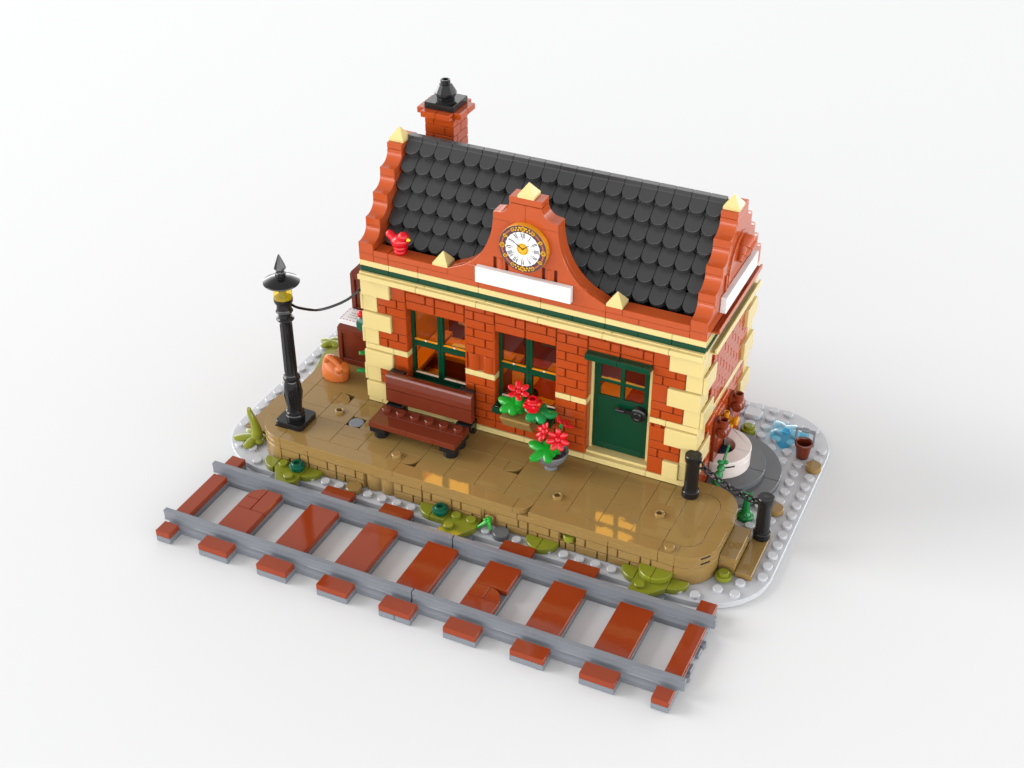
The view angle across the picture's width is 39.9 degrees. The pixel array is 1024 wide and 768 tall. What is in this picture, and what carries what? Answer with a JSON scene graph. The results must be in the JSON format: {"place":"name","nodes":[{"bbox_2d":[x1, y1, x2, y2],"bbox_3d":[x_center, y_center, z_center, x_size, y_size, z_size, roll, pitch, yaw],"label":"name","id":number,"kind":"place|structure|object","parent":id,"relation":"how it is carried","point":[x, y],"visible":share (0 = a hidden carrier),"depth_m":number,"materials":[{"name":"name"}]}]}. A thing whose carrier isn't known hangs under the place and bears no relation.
{"place":"outdoors","nodes":[
{"label":"outdoors","id":0,"kind":"place"},
{"bbox_2d":[0,0,1023,767],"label":"ground","id":1,"kind":"structure","parent":0,"point":[176,176],"depth_m":0.80,"materials":[{"name":"grey"}]},
{"bbox_2d":[156,456,717,713],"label":"railway track","id":2,"kind":"structure","parent":1,"relation":"on","point":[606,663],"depth_m":0.64,"materials":[{"name":"grey plastic"}]},
{"bbox_2d":[232,330,828,608],"bbox_3d":[0.009,0.029,0.729,0.288,0.005,0.160,15,37,20],"label":"base plate","id":3,"kind":"object","parent":1,"relation":"on","point":[792,493],"visible":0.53,"depth_m":0.69,"materials":[{"name":"grey plastic"}]},
{"bbox_2d":[234,407,265,448],"bbox_3d":[-0.134,0.020,0.720,0.014,0.019,0.016,-25,42,-32],"label":"leafy sprout","id":4,"kind":"object","parent":3,"relation":"on","point":[253,435],"visible":1,"depth_m":0.72,"materials":[{"name":"green plastic"}]},
{"bbox_2d":[247,394,284,434],"bbox_3d":[-0.124,0.016,0.742,0.016,0.003,0.034,15,37,20],"label":"side step","id":5,"kind":"object","parent":3,"relation":"on","point":[264,413],"visible":0.24,"depth_m":0.74,"materials":[{"name":"beige plastic"}]},
{"bbox_2d":[265,455,322,485],"bbox_3d":[-0.112,0.043,0.700,0.032,0.008,0.016,15,37,20],"label":"moss patch","id":6,"kind":"object","parent":3,"relation":"on","point":[295,472],"visible":1,"depth_m":0.70,"materials":[{"name":"green plastic"}]},
{"bbox_2d":[314,336,338,369],"bbox_3d":[-0.099,-0.013,0.782,0.020,0.006,0.046,1,35,1],"label":"leafy sprout","id":7,"kind":"object","parent":3,"relation":"on","point":[330,344],"visible":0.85,"depth_m":0.79,"materials":[{"name":"green plastic"}]},
{"bbox_2d":[346,481,361,494],"bbox_3d":[-0.077,0.051,0.692,0.008,0.003,0.008,15,37,20],"label":"round stone","id":8,"kind":"object","parent":3,"relation":"on","point":[354,487],"visible":1,"depth_m":0.69,"materials":[{"name":"beige plastic"}]},
{"bbox_2d":[420,502,480,537],"bbox_3d":[-0.032,0.064,0.669,0.032,0.008,0.016,15,37,20],"label":"moss patch","id":9,"kind":"object","parent":3,"relation":"on","point":[456,523],"visible":1,"depth_m":0.67,"materials":[{"name":"green plastic"}]},
{"bbox_2d":[476,516,491,530],"bbox_3d":[-0.013,0.065,0.666,0.008,0.006,0.006,15,37,20],"label":"green prong","id":10,"kind":"object","parent":3,"relation":"on","point":[487,520],"visible":1,"depth_m":0.67,"materials":[{"name":"plastic"}]},
{"bbox_2d":[493,526,508,541],"bbox_3d":[-0.005,0.071,0.663,0.008,0.003,0.008,15,37,20],"label":"round stone","id":11,"kind":"object","parent":3,"relation":"on","point":[500,533],"visible":1,"depth_m":0.66,"materials":[{"name":"grey plastic"}]},
{"bbox_2d":[265,347,737,584],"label":"station platform","id":12,"kind":"structure","parent":3,"relation":"on","point":[609,514],"depth_m":0.67,"materials":[{"name":"beige plastic"}]},
{"bbox_2d":[263,254,315,431],"bbox_3d":[-0.109,-0.021,0.686,0.018,0.096,0.018,15,37,20],"label":"street lamp","id":13,"kind":"object","parent":12,"relation":"on","point":[296,415],"visible":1,"depth_m":0.69,"materials":[{"name":"black plastic"}]},
{"bbox_2d":[291,288,360,310],"bbox_3d":[-0.088,-0.042,0.688,0.047,0.011,0.004,-22,40,-28],"label":"cable","id":14,"kind":"object","parent":13,"relation":"attached to","point":[330,306],"visible":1,"depth_m":0.69,"materials":[{"name":"black plastic"}]},
{"bbox_2d":[322,354,349,382],"bbox_3d":[-0.092,-0.009,0.741,0.018,0.016,0.013,15,37,20],"label":"sack","id":15,"kind":"object","parent":12,"relation":"on","point":[335,369],"visible":1,"depth_m":0.74,"materials":[{"name":"orange plastic"}]},
{"bbox_2d":[337,323,365,367],"bbox_3d":[-0.079,-0.022,0.753,0.024,0.023,0.016,15,37,20],"label":"cabinet","id":16,"kind":"object","parent":12,"relation":"on","point":[351,343],"visible":0.48,"depth_m":0.75,"materials":[{"name":"brown plastic"}]},
{"bbox_2d":[339,308,358,326],"bbox_3d":[-0.082,-0.035,0.748,0.016,0.003,0.012,15,37,20],"label":"letter","id":17,"kind":"object","parent":16,"relation":"on","point":[349,316],"visible":0.57,"depth_m":0.75,"materials":[{"name":"white plastic"}]},
{"bbox_2d":[350,263,363,310],"bbox_3d":[-0.072,-0.041,0.758,0.024,0.047,0.015,15,37,20],"label":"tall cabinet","id":18,"kind":"object","parent":12,"relation":"on","point":[355,286],"visible":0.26,"depth_m":0.75,"materials":[{"name":"brown plastic"}]},
{"bbox_2d":[356,310,368,378],"bbox_3d":[-0.075,-0.019,0.727,0.014,0.047,0.010,-10,36,-14],"label":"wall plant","id":19,"kind":"object","parent":12,"relation":"on","point":[359,322],"depth_m":0.72,"materials":[{"name":"green plastic"}]},
{"bbox_2d":[368,368,476,458],"bbox_3d":[-0.044,0.015,0.696,0.048,0.027,0.025,15,37,20],"label":"bench","id":20,"kind":"object","parent":12,"relation":"on","point":[404,392],"visible":1,"depth_m":0.69,"materials":[{"name":"brown plastic"}]},
{"bbox_2d":[529,416,574,470],"bbox_3d":[0.019,0.028,0.673,0.022,0.030,0.017,-1,35,-2],"label":"flower pot","id":21,"kind":"object","parent":12,"relation":"on","point":[550,453],"visible":1,"depth_m":0.67,"materials":[{"name":"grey plastic"}]},
{"bbox_2d":[357,77,762,486],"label":"station building","id":22,"kind":"structure","parent":12,"relation":"on","point":[625,306],"depth_m":0.66,"materials":[{"name":"plastic"}]},
{"bbox_2d":[386,229,410,255],"bbox_3d":[-0.054,-0.068,0.671,0.014,0.012,0.008,15,37,20],"label":"bird","id":23,"kind":"object","parent":22,"relation":"on","point":[400,241],"visible":1,"depth_m":0.67},
{"bbox_2d":[417,330,452,369],"bbox_3d":[-0.045,-0.013,0.749,0.008,0.012,0.044,15,37,20],"label":"corner bench","id":24,"kind":"object","parent":22,"relation":"on","point":[426,356],"visible":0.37,"depth_m":0.74,"materials":[{"name":"orange plastic"}]},
{"bbox_2d":[411,310,465,389],"bbox_3d":[-0.037,-0.015,0.695,0.032,0.045,0.010,15,37,20],"label":"window","id":25,"kind":"structure","parent":22,"relation":"in","point":[439,345],"depth_m":0.70,"materials":[{"name":"green plastic"}]},
{"bbox_2d":[437,338,515,391],"bbox_3d":[-0.018,-0.009,0.738,0.038,0.018,0.016,15,37,20],"label":"ticket counter","id":26,"kind":"object","parent":22,"relation":"on","point":[455,366],"visible":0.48,"depth_m":0.73,"materials":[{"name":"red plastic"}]},
{"bbox_2d":[452,343,464,355],"bbox_3d":[-0.028,-0.018,0.735,0.009,0.001,0.010,15,37,20],"label":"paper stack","id":27,"kind":"object","parent":26,"relation":"on","point":[458,345],"visible":0.24,"depth_m":0.74,"materials":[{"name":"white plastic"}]},
{"bbox_2d":[492,332,555,427],"bbox_3d":[0.007,-0.004,0.678,0.032,0.045,0.011,15,37,20],"label":"window","id":28,"kind":"structure","parent":22,"relation":"in","point":[528,368],"depth_m":0.68,"materials":[{"name":"green plastic"}]},
{"bbox_2d":[498,380,557,431],"bbox_3d":[0.006,0.012,0.678,0.035,0.025,0.013,20,39,26],"label":"flower box","id":29,"kind":"object","parent":22,"relation":"attached to","point":[517,410],"visible":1,"depth_m":0.68,"materials":[{"name":"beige plastic"}]},
{"bbox_2d":[520,338,537,397],"bbox_3d":[0.008,-0.010,0.719,0.011,0.041,0.011,15,37,20],"label":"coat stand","id":30,"kind":"object","parent":22,"relation":"in","point":[535,392],"visible":0.12,"depth_m":0.72,"materials":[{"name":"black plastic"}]},
{"bbox_2d":[592,362,650,458],"bbox_3d":[0.051,0.011,0.668,0.028,0.054,0.006,15,37,20],"label":"door","id":31,"kind":"structure","parent":22,"relation":"in","point":[619,424],"depth_m":0.67,"materials":[{"name":"green plastic"}]},
{"bbox_2d":[681,450,701,499],"bbox_3d":[0.084,0.042,0.658,0.008,0.024,0.008,15,37,20],"label":"bollard","id":32,"kind":"object","parent":12,"relation":"on","point":[690,487],"visible":1,"depth_m":0.66,"materials":[{"name":"black plastic"}]},
{"bbox_2d":[699,461,757,504],"bbox_3d":[0.100,0.045,0.650,0.033,0.016,0.004,15,37,20],"label":"chain","id":33,"kind":"object","parent":32,"relation":"hanging from","point":[704,468],"visible":1,"depth_m":0.65,"materials":[{"name":"black plastic"}]},
{"bbox_2d":[526,534,558,553],"bbox_3d":[0.013,0.075,0.656,0.016,0.003,0.008,15,37,20],"label":"moss patch","id":34,"kind":"object","parent":3,"relation":"on","point":[541,545],"visible":1,"depth_m":0.66,"materials":[{"name":"green plastic"}]},
{"bbox_2d":[622,563,688,596],"bbox_3d":[0.062,0.089,0.633,0.032,0.006,0.016,15,37,20],"label":"moss patch","id":35,"kind":"object","parent":3,"relation":"on","point":[648,580],"visible":1,"depth_m":0.63,"materials":[{"name":"green plastic"}]},
{"bbox_2d":[715,568,731,582],"bbox_3d":[0.096,0.087,0.639,0.008,0.005,0.008,15,37,20],"label":"round tuft","id":36,"kind":"object","parent":3,"relation":"on","point":[723,575],"visible":1,"depth_m":0.64,"materials":[{"name":"green plastic"}]},
{"bbox_2d":[705,428,781,507],"bbox_3d":[0.117,0.040,0.697,0.032,0.016,0.064,15,37,20],"label":"well","id":37,"kind":"object","parent":3,"relation":"on","point":[754,466],"visible":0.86,"depth_m":0.69,"materials":[{"name":"grey plastic"}]},
{"bbox_2d":[718,525,770,580],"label":"platform steps","id":38,"kind":"structure","parent":3,"relation":"on","point":[741,554],"depth_m":0.65,"materials":[{"name":"beige plastic"}]},
{"bbox_2d":[752,492,774,541],"bbox_3d":[0.117,0.062,0.653,0.008,0.024,0.008,15,37,20],"label":"bollard","id":39,"kind":"object","parent":38,"relation":"on","point":[761,529],"visible":1,"depth_m":0.65,"materials":[{"name":"black plastic"}]},
{"bbox_2d":[737,491,753,522],"bbox_3d":[0.112,0.058,0.671,0.008,0.015,0.008,15,37,20],"label":"green sprout","id":40,"kind":"object","parent":3,"relation":"on","point":[745,514],"visible":0.91,"depth_m":0.67,"materials":[{"name":"plastic"}]},
{"bbox_2d":[740,422,755,435],"bbox_3d":[0.122,0.023,0.731,0.008,0.005,0.008,15,37,20],"label":"round tuft","id":41,"kind":"object","parent":3,"relation":"on","point":[748,428],"visible":0.95,"depth_m":0.73,"materials":[{"name":"green plastic"}]},
{"bbox_2d":[744,406,762,419],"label":"grey slab","id":42,"kind":"structure","parent":3,"relation":"on","point":[753,413],"depth_m":0.74,"materials":[{"name":"plastic"}]},
{"bbox_2d":[771,502,783,516],"bbox_3d":[0.127,0.060,0.678,0.008,0.003,0.008,15,37,20],"label":"round stone","id":43,"kind":"object","parent":3,"relation":"on","point":[777,509],"visible":0.66,"depth_m":0.68,"materials":[{"name":"beige plastic"}]},
{"bbox_2d":[794,427,815,459],"bbox_3d":[0.147,0.030,0.711,0.010,0.017,0.009,15,37,20],"label":"bucket","id":44,"kind":"object","parent":3,"relation":"on","point":[804,445],"visible":1,"depth_m":0.71,"materials":[{"name":"brown plastic"}]},
{"bbox_2d":[805,460,821,473],"bbox_3d":[0.151,0.042,0.705,0.008,0.003,0.008,15,37,20],"label":"round stone","id":45,"kind":"object","parent":3,"relation":"on","point":[813,467],"visible":1,"depth_m":0.70,"materials":[{"name":"beige plastic"}]},
{"bbox_2d":[711,445,729,486],"bbox_3d":[0.098,0.044,0.678,0.009,0.031,0.014,15,37,20],"label":"bamboo shoot","id":46,"kind":"object","parent":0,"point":[720,468],"visible":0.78,"depth_m":0.68,"materials":[{"name":"green plastic"}]}
]}

